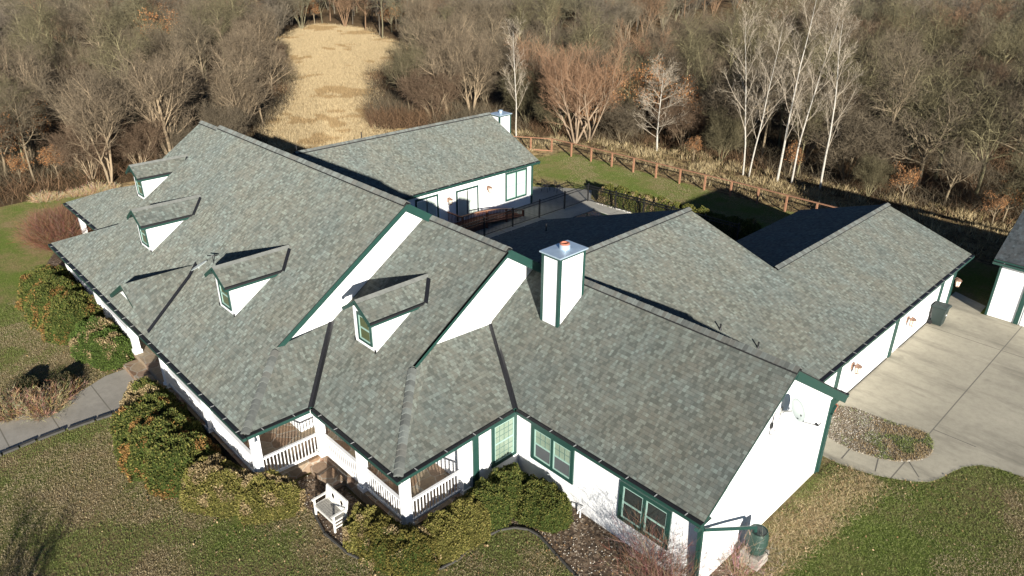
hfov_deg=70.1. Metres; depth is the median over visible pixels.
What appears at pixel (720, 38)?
bare tree
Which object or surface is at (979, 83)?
bare tree
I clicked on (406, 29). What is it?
bare tree
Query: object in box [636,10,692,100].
bare tree
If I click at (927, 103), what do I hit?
bare tree
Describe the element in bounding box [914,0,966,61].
bare tree
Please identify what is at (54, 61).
bare tree
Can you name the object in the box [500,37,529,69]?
bare tree
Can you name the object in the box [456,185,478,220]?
patio door
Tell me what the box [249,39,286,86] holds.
bare tree
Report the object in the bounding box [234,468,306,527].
evergreen shrub
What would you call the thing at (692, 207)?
hedge shrub
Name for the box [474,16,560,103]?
bare tree
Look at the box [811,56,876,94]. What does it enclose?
bare tree
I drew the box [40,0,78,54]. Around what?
bare tree
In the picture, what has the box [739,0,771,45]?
bare tree
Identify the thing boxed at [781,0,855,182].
birch tree
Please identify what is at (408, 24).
bare tree
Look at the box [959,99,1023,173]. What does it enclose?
bare tree
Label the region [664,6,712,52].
bare tree
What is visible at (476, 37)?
bare tree
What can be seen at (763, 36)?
bare tree
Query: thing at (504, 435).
window
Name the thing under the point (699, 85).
bare tree
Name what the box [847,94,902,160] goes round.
bare tree
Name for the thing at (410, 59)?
bare tree
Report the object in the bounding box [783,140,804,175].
oak sapling
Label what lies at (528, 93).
bare tree
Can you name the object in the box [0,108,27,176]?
oak sapling
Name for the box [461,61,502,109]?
bare tree
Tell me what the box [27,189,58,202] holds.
ornamental grass
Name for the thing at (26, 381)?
evergreen shrub
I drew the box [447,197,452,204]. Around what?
wall lantern
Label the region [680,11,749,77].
bare tree
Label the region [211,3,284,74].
bare tree
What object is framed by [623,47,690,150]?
birch tree
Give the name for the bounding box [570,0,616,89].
bare tree
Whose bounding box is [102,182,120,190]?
ornamental grass
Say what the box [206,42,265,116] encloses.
bare tree
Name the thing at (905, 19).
bare tree
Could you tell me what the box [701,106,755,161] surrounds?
bare tree
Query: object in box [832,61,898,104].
bare tree
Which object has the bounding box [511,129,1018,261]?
dry brush grass
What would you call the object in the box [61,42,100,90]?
bare tree
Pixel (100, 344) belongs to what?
evergreen shrub
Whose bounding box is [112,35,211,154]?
bare tree
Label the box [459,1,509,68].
bare tree
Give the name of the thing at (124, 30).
bare tree
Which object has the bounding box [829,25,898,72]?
bare tree
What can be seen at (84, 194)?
ornamental grass
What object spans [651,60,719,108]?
bare tree
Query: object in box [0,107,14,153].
bare tree
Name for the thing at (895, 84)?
bare tree
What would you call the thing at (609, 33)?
bare tree
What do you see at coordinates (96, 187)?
ornamental grass
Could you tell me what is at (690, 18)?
bare tree
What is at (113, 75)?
bare tree
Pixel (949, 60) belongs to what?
bare tree
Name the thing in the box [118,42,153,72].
bare tree
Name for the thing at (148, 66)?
bare tree
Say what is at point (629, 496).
window
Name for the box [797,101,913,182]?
bare tree
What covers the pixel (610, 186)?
hedge shrub
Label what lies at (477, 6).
bare tree
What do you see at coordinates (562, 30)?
bare tree
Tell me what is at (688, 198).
lawn grass
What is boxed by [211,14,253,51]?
bare tree
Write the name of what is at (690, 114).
bare tree
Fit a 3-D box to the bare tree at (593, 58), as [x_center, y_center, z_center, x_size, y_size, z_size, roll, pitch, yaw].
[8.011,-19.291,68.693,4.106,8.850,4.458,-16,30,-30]
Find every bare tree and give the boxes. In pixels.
[0,37,26,68]
[0,39,58,157]
[0,40,56,140]
[0,71,44,169]
[0,79,50,182]
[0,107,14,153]
[1,2,81,61]
[1,8,55,84]
[3,33,43,76]
[5,0,62,71]
[10,27,54,63]
[15,58,122,167]
[22,38,59,121]
[36,39,77,77]
[36,87,81,130]
[37,61,143,182]
[38,114,124,178]
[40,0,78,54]
[40,78,83,113]
[43,56,100,96]
[44,33,80,74]
[47,46,147,126]
[50,65,117,109]
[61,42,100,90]
[62,96,103,139]
[63,37,143,77]
[64,0,113,77]
[69,32,123,82]
[71,38,111,60]
[77,0,118,66]
[77,15,135,64]
[79,42,136,118]
[85,0,154,121]
[85,57,198,152]
[93,21,142,67]
[98,114,167,163]
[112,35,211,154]
[114,27,174,70]
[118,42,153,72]
[120,0,163,38]
[125,54,178,83]
[128,7,213,76]
[130,20,161,63]
[132,22,159,59]
[137,54,209,134]
[139,0,209,50]
[146,16,207,66]
[149,56,219,126]
[155,0,227,70]
[156,118,192,149]
[168,12,217,102]
[179,62,219,115]
[181,0,221,77]
[187,24,219,73]
[191,0,251,56]
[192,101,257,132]
[196,0,238,66]
[201,13,276,101]
[202,64,277,134]
[202,79,244,115]
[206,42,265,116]
[211,0,258,42]
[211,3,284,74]
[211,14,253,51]
[234,61,258,115]
[235,66,281,121]
[242,0,283,65]
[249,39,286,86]
[253,45,298,95]
[262,37,286,65]
[381,36,430,114]
[385,37,432,83]
[392,65,463,119]
[393,37,419,70]
[395,4,448,80]
[398,18,414,42]
[399,22,445,73]
[400,0,442,34]
[400,6,480,94]
[410,36,466,117]
[415,34,446,77]
[418,14,455,33]
[421,5,476,38]
[433,2,454,27]
[434,17,487,78]
[435,0,509,51]
[442,30,503,112]
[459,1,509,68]
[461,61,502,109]
[462,7,510,39]
[464,27,501,72]
[466,24,488,64]
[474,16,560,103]
[482,0,539,43]
[499,59,547,122]
[499,65,530,114]
[500,0,538,43]
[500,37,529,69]
[524,9,556,43]
[525,54,584,124]
[527,19,587,86]
[529,0,561,41]
[531,80,578,134]
[532,0,564,42]
[533,38,586,82]
[541,16,599,90]
[552,24,572,44]
[559,1,634,75]
[563,6,597,35]
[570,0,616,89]
[573,24,639,113]
[575,28,602,67]
[581,40,617,128]
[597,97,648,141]
[603,33,667,102]
[603,37,633,63]
[603,49,672,133]
[607,32,684,110]
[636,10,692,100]
[638,16,681,44]
[647,42,689,120]
[650,90,714,146]
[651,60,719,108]
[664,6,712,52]
[666,4,715,78]
[671,33,707,79]
[672,9,753,82]
[676,37,735,82]
[678,1,700,39]
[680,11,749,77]
[684,70,714,127]
[686,32,750,139]
[688,67,768,151]
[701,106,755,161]
[704,14,746,65]
[708,0,753,78]
[708,8,728,28]
[714,3,786,56]
[714,59,757,92]
[717,53,801,139]
[723,72,760,109]
[729,56,780,93]
[731,38,798,162]
[733,43,766,76]
[738,16,794,72]
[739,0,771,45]
[739,9,799,72]
[747,18,807,64]
[748,77,792,136]
[750,29,791,109]
[753,67,795,115]
[765,45,875,165]
[766,65,807,150]
[783,21,842,79]
[783,70,871,148]
[784,0,835,58]
[784,89,830,175]
[796,2,856,52]
[796,32,851,87]
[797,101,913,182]
[800,8,862,57]
[805,16,842,60]
[805,24,891,111]
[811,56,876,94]
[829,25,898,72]
[830,16,879,58]
[830,27,874,61]
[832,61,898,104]
[836,9,902,50]
[836,24,892,74]
[838,64,882,115]
[844,38,936,123]
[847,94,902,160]
[848,27,941,105]
[851,25,938,160]
[852,152,901,196]
[860,5,936,57]
[861,87,911,140]
[865,22,924,113]
[868,50,983,165]
[871,26,895,48]
[873,0,921,31]
[875,84,979,187]
[880,22,939,61]
[887,65,1015,179]
[891,1,925,41]
[906,89,942,141]
[907,27,959,58]
[908,64,990,151]
[909,67,961,120]
[910,44,966,94]
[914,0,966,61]
[917,41,982,86]
[919,48,944,64]
[922,15,973,70]
[923,61,957,92]
[926,65,968,106]
[927,138,995,206]
[933,26,984,90]
[943,22,989,62]
[944,79,1023,194]
[948,64,1023,158]
[950,62,999,144]
[951,55,1012,86]
[954,46,992,87]
[956,110,1009,164]
[958,9,999,64]
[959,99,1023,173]
[961,66,1014,124]
[972,22,1023,65]
[974,19,1023,84]
[981,54,1016,88]
[989,55,1023,90]
[989,95,1023,153]
[991,143,1023,208]
[994,20,1023,90]
[995,37,1023,147]
[1006,60,1023,96]
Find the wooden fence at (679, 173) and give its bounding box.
[514,136,836,211]
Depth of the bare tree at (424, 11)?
110.77 m
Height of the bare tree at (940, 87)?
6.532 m
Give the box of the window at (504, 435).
[491,413,516,467]
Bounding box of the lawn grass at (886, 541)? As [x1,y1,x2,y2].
[444,459,1023,575]
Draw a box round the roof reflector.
[191,260,206,270]
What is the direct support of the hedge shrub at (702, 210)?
on the ground at (976, 276)
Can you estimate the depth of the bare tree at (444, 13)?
103.32 m
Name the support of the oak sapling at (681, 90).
on the ground at (976, 276)
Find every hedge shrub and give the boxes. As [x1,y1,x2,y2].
[597,183,615,204]
[610,185,629,207]
[623,190,639,211]
[634,193,654,212]
[648,195,669,211]
[665,201,681,210]
[681,203,696,211]
[694,205,712,220]
[707,213,725,230]
[721,215,742,238]
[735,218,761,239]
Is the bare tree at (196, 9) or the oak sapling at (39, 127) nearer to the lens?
the oak sapling at (39, 127)
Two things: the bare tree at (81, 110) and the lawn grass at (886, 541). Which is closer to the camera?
the lawn grass at (886, 541)
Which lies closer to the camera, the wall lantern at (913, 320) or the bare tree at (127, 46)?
the wall lantern at (913, 320)
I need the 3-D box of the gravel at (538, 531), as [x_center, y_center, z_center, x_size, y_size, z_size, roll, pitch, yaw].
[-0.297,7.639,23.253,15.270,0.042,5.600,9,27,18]
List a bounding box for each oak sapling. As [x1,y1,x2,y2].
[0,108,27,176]
[1,99,50,159]
[4,150,33,181]
[35,144,63,178]
[133,3,169,43]
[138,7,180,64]
[288,0,305,26]
[306,0,319,23]
[377,2,397,31]
[580,96,604,133]
[595,63,642,134]
[628,55,672,133]
[643,73,698,141]
[654,64,683,89]
[668,89,708,143]
[685,136,701,159]
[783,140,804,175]
[889,161,922,202]
[983,190,1010,223]
[993,178,1023,221]
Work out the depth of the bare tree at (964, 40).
97.09 m
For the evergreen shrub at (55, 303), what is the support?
on the planting bed at (55, 259)
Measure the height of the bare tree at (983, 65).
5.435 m
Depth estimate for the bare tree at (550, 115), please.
67.07 m
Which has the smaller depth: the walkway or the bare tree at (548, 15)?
the walkway
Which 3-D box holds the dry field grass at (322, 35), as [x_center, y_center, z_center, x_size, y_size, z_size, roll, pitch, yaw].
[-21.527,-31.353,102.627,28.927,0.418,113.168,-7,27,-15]
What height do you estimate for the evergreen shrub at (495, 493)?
1.377 m
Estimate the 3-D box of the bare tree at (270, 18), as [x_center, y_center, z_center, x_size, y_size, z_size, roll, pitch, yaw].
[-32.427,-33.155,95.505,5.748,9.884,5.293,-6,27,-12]
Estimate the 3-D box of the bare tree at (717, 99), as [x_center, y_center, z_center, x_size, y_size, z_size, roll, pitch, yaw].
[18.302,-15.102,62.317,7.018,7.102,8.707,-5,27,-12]
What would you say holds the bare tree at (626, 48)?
on the ground at (976, 276)
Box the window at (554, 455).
[531,424,574,484]
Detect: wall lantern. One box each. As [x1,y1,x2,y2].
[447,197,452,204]
[850,362,861,374]
[906,316,916,326]
[955,278,961,286]
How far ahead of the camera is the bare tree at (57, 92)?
64.63 m
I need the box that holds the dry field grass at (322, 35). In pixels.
[249,23,411,153]
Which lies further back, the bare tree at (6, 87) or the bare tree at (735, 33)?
the bare tree at (735, 33)
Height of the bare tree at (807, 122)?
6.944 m
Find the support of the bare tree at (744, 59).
on the ground at (976, 276)
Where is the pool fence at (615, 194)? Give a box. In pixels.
[460,183,739,240]
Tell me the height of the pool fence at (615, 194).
1.310 m
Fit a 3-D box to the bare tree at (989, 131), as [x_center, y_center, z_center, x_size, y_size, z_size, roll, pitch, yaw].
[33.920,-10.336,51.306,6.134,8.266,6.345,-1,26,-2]
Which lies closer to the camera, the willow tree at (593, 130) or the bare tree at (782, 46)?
the willow tree at (593, 130)
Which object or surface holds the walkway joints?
on the driveway
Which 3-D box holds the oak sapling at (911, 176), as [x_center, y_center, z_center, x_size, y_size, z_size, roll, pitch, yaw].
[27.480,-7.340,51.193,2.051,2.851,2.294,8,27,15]
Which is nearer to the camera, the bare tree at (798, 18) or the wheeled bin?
the wheeled bin
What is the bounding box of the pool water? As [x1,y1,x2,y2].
[575,210,606,216]
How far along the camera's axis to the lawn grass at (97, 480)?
23.57 m
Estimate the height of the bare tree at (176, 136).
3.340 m
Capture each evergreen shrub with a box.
[11,375,41,395]
[15,264,105,345]
[49,371,79,391]
[68,315,135,372]
[108,390,223,501]
[119,375,178,408]
[178,453,249,519]
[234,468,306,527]
[342,502,388,555]
[356,514,441,575]
[420,493,491,565]
[467,462,528,531]
[513,474,573,533]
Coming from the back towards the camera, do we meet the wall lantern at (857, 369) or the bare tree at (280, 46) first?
the bare tree at (280, 46)
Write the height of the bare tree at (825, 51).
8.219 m
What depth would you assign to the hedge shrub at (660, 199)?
48.42 m
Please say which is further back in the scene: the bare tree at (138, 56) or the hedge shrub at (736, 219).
the bare tree at (138, 56)
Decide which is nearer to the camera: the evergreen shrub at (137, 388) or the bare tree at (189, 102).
the evergreen shrub at (137, 388)
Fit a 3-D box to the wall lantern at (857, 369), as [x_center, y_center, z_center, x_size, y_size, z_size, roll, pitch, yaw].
[13.850,3.228,29.358,0.325,0.488,0.412,-23,34,-39]
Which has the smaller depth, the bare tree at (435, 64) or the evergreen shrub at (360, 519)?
the evergreen shrub at (360, 519)
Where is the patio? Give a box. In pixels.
[475,187,626,237]
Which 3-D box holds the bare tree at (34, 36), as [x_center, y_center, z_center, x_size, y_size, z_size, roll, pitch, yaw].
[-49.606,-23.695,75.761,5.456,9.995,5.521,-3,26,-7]
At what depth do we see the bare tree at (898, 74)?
64.29 m
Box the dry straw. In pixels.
[758,465,893,575]
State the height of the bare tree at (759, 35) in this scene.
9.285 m
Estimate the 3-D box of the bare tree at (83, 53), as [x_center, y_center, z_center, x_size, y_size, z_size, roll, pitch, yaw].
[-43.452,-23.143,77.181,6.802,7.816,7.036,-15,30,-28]
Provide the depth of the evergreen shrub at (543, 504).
23.21 m
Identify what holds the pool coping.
on the patio
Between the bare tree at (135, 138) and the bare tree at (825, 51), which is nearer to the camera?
the bare tree at (135, 138)
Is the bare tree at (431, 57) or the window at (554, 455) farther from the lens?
the bare tree at (431, 57)
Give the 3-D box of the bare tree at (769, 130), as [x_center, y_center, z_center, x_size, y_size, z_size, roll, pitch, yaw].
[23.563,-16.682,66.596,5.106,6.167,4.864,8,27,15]
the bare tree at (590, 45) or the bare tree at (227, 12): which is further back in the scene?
the bare tree at (227, 12)
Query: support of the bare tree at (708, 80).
on the ground at (976, 276)
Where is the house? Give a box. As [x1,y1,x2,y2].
[48,109,974,575]
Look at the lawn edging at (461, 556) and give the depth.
22.58 m
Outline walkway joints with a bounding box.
[841,429,975,476]
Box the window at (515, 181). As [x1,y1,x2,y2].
[505,167,526,201]
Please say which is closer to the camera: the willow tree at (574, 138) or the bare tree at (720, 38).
the willow tree at (574, 138)
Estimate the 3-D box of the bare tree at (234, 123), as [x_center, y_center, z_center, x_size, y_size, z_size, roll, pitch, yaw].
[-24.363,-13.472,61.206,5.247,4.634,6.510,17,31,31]
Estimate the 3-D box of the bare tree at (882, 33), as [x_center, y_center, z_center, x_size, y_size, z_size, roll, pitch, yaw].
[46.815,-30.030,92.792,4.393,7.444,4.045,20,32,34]
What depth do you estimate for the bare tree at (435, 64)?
72.06 m
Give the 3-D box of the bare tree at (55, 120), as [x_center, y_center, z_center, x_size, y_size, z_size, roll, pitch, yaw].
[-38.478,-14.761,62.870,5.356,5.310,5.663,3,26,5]
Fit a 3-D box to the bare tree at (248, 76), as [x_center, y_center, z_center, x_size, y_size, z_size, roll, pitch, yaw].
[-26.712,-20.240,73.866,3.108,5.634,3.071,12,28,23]
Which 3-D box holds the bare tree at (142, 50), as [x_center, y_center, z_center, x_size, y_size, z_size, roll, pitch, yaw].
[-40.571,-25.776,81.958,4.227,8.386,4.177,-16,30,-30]
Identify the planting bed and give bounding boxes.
[46,253,123,371]
[297,473,734,575]
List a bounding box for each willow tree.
[506,30,596,119]
[534,37,642,142]
[540,38,632,140]
[608,18,686,108]
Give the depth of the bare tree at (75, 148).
53.75 m
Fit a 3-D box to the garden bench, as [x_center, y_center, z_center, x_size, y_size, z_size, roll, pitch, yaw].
[-5.796,7.039,23.331,1.175,0.960,0.639,23,34,39]
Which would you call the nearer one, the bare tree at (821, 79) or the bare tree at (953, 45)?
the bare tree at (821, 79)
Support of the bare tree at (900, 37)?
on the ground at (976, 276)
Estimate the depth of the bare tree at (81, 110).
60.57 m
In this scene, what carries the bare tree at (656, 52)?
on the ground at (976, 276)
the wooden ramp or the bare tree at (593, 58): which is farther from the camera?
the bare tree at (593, 58)
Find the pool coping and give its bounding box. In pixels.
[565,208,612,217]
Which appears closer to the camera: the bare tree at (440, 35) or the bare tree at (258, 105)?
the bare tree at (258, 105)
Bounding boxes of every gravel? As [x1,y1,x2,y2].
[299,475,731,575]
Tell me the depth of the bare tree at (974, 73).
63.21 m
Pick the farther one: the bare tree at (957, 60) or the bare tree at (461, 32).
the bare tree at (461, 32)
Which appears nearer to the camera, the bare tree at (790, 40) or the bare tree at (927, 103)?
the bare tree at (927, 103)
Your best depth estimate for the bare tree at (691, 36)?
76.58 m
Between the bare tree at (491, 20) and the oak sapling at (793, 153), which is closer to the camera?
the oak sapling at (793, 153)
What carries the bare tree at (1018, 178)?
on the ground at (976, 276)
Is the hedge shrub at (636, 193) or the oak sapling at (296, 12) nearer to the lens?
the hedge shrub at (636, 193)
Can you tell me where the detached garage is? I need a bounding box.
[984,209,1023,326]
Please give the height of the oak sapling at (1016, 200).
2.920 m
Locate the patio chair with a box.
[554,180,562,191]
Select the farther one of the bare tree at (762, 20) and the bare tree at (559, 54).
the bare tree at (762, 20)
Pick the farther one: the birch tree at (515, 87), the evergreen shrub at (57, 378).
the birch tree at (515, 87)
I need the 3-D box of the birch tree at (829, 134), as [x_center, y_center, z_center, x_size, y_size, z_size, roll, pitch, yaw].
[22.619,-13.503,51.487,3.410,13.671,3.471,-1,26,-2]
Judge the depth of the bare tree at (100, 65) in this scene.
69.95 m
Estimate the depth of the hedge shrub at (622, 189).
50.34 m
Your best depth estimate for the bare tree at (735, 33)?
77.97 m
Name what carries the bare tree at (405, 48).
on the ground at (976, 276)
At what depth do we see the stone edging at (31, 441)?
27.44 m
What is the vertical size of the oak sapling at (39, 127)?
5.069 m
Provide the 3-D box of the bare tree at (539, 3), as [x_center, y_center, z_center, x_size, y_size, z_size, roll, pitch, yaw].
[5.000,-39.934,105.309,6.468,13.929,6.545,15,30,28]
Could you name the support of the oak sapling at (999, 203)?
on the ground at (976, 276)
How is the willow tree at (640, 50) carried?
on the ground at (976, 276)
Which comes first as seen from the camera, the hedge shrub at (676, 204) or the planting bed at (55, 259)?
the planting bed at (55, 259)
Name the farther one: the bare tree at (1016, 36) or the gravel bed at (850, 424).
the bare tree at (1016, 36)
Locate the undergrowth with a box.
[0,35,1022,224]
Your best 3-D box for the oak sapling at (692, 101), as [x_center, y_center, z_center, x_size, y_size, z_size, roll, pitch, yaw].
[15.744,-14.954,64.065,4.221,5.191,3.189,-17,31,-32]
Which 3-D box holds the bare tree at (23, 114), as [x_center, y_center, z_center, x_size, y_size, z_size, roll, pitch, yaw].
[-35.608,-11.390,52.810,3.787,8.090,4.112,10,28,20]
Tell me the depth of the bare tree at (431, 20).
108.12 m
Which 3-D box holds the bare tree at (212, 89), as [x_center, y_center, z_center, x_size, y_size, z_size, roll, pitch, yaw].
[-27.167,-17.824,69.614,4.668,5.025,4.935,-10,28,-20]
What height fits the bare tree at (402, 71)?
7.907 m
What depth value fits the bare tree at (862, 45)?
95.56 m
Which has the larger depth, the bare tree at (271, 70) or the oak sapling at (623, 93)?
the bare tree at (271, 70)
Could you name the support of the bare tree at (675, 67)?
on the ground at (976, 276)
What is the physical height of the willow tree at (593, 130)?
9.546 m
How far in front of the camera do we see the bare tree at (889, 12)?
99.95 m
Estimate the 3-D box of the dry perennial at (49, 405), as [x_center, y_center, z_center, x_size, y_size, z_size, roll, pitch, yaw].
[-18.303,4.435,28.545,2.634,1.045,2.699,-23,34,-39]
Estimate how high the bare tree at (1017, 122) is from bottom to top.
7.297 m
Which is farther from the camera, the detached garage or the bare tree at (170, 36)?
the bare tree at (170, 36)
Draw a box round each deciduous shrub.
[2,195,92,257]
[594,504,754,575]
[712,516,794,575]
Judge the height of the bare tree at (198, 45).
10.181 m
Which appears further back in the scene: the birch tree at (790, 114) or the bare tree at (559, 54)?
the bare tree at (559, 54)
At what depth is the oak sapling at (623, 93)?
66.02 m
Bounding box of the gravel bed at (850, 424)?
[828,406,932,460]
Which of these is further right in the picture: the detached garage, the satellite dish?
the detached garage
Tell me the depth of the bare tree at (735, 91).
68.58 m
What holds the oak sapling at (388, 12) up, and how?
on the ground at (976, 276)
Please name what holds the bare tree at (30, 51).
on the ground at (976, 276)
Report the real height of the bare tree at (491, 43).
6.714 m
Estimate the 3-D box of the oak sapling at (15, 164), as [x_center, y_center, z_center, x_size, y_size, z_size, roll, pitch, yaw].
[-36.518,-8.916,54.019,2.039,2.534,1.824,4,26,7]
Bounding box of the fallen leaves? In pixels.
[0,304,1023,575]
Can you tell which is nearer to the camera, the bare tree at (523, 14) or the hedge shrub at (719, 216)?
the hedge shrub at (719, 216)
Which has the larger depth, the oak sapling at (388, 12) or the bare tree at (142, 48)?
the oak sapling at (388, 12)
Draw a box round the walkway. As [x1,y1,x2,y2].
[0,369,133,452]
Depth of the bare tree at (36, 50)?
69.98 m
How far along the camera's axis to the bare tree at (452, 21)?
98.78 m
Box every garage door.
[847,324,894,392]
[898,286,940,347]
[1019,313,1023,326]
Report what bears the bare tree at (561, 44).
on the ground at (976, 276)
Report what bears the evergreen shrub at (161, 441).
on the planting bed
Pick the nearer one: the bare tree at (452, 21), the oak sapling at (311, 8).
the bare tree at (452, 21)
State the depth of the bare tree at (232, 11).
94.82 m
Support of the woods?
on the ground at (976, 276)
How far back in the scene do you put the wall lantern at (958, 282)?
36.63 m
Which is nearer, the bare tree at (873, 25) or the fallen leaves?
the fallen leaves
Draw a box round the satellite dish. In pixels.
[769,398,820,434]
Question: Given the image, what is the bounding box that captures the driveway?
[823,292,1023,481]
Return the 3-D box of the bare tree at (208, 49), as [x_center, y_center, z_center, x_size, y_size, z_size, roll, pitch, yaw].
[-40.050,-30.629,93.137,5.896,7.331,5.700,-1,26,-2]
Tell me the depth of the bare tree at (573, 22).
108.92 m
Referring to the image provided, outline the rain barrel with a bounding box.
[739,524,768,571]
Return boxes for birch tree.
[499,17,532,137]
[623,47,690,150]
[712,0,773,174]
[746,1,804,176]
[770,0,828,181]
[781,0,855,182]
[814,1,865,189]
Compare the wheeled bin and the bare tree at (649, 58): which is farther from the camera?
the bare tree at (649, 58)
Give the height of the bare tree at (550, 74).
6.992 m
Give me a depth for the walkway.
28.73 m
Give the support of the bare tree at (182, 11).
on the ground at (976, 276)
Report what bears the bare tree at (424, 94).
on the ground at (976, 276)
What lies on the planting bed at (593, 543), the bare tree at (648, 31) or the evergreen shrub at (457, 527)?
the evergreen shrub at (457, 527)
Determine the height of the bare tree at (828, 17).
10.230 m
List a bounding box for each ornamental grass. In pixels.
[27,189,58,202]
[41,190,65,200]
[61,187,84,197]
[75,187,96,195]
[78,179,108,193]
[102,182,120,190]
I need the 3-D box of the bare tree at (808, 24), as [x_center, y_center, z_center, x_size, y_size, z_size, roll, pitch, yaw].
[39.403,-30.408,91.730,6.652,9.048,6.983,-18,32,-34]
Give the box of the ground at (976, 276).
[0,0,1023,575]
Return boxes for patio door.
[415,194,438,217]
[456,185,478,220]
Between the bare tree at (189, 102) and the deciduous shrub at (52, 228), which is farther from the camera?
the bare tree at (189, 102)
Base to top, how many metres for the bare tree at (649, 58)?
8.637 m
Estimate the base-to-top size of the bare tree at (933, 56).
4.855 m
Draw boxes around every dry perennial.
[0,384,46,424]
[10,383,78,423]
[36,373,88,400]
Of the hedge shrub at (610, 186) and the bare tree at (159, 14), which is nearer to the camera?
the hedge shrub at (610, 186)
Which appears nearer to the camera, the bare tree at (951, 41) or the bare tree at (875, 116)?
the bare tree at (875, 116)
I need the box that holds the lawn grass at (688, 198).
[533,151,790,227]
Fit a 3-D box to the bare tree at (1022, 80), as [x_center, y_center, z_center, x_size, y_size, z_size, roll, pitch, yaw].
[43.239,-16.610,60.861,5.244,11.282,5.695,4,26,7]
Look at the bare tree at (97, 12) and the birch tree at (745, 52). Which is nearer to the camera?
the birch tree at (745, 52)
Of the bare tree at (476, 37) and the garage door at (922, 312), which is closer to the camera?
the garage door at (922, 312)
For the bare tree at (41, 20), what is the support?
on the ground at (976, 276)
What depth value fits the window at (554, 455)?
24.05 m
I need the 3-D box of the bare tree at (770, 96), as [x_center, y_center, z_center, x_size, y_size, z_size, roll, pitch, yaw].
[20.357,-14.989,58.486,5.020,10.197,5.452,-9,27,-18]
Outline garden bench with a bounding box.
[311,483,347,532]
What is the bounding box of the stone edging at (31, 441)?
[0,410,117,455]
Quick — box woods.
[0,0,1023,68]
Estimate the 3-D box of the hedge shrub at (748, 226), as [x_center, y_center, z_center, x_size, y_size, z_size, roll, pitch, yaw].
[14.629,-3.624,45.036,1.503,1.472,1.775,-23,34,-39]
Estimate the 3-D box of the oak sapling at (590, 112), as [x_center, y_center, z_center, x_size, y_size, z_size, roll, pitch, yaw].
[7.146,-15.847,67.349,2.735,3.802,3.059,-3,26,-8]
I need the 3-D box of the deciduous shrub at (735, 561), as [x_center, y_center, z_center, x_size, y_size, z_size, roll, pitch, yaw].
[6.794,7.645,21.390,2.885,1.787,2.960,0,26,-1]
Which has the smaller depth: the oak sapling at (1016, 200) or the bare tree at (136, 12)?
the oak sapling at (1016, 200)
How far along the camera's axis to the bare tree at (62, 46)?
93.34 m
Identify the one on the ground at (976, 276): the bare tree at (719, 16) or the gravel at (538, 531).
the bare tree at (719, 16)
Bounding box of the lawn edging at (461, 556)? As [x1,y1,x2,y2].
[312,511,576,575]
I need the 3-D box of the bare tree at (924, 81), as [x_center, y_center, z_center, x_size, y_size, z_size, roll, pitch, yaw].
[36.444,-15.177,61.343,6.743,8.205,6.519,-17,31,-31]
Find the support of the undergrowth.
on the ground at (976, 276)
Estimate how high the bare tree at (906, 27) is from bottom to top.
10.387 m
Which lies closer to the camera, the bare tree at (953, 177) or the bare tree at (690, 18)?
the bare tree at (953, 177)
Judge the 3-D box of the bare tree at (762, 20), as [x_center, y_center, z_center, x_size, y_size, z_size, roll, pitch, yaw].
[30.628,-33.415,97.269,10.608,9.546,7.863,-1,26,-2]
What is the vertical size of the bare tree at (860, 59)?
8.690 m
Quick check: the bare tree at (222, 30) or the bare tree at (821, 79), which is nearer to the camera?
the bare tree at (821, 79)
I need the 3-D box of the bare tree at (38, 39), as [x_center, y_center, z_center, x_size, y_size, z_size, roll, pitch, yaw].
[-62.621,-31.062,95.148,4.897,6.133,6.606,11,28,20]
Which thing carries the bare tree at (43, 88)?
on the ground at (976, 276)
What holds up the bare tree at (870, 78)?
on the ground at (976, 276)
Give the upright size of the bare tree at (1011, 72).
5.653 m
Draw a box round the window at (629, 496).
[617,480,672,549]
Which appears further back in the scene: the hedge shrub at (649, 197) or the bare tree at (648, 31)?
the bare tree at (648, 31)
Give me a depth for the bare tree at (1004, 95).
59.55 m
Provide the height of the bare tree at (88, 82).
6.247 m
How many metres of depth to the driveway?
30.09 m
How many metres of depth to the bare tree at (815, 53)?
68.08 m
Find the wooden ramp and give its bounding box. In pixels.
[447,208,523,231]
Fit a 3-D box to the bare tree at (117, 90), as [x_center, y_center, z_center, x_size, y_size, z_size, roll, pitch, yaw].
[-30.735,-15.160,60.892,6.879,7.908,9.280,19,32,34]
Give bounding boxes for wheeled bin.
[927,301,951,325]
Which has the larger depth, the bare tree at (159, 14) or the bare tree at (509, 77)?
the bare tree at (159, 14)
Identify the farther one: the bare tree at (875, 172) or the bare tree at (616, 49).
the bare tree at (616, 49)
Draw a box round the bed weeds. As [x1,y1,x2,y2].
[831,405,933,461]
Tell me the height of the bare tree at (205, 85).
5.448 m
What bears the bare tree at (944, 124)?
on the ground at (976, 276)
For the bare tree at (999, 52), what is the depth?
86.61 m
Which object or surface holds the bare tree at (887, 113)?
on the ground at (976, 276)
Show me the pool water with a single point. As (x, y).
(593, 213)
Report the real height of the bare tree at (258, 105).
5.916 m
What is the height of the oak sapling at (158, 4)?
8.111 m
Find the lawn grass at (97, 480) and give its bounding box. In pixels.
[0,301,376,575]
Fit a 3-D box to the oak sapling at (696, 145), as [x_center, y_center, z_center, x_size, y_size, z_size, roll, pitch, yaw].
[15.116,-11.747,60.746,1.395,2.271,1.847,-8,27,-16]
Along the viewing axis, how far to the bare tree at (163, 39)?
78.91 m
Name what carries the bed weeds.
on the gravel bed at (850, 424)
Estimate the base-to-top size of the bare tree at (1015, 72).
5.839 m
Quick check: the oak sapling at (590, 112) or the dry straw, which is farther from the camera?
the oak sapling at (590, 112)
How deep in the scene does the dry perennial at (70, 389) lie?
29.82 m
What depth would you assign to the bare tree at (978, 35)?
90.48 m

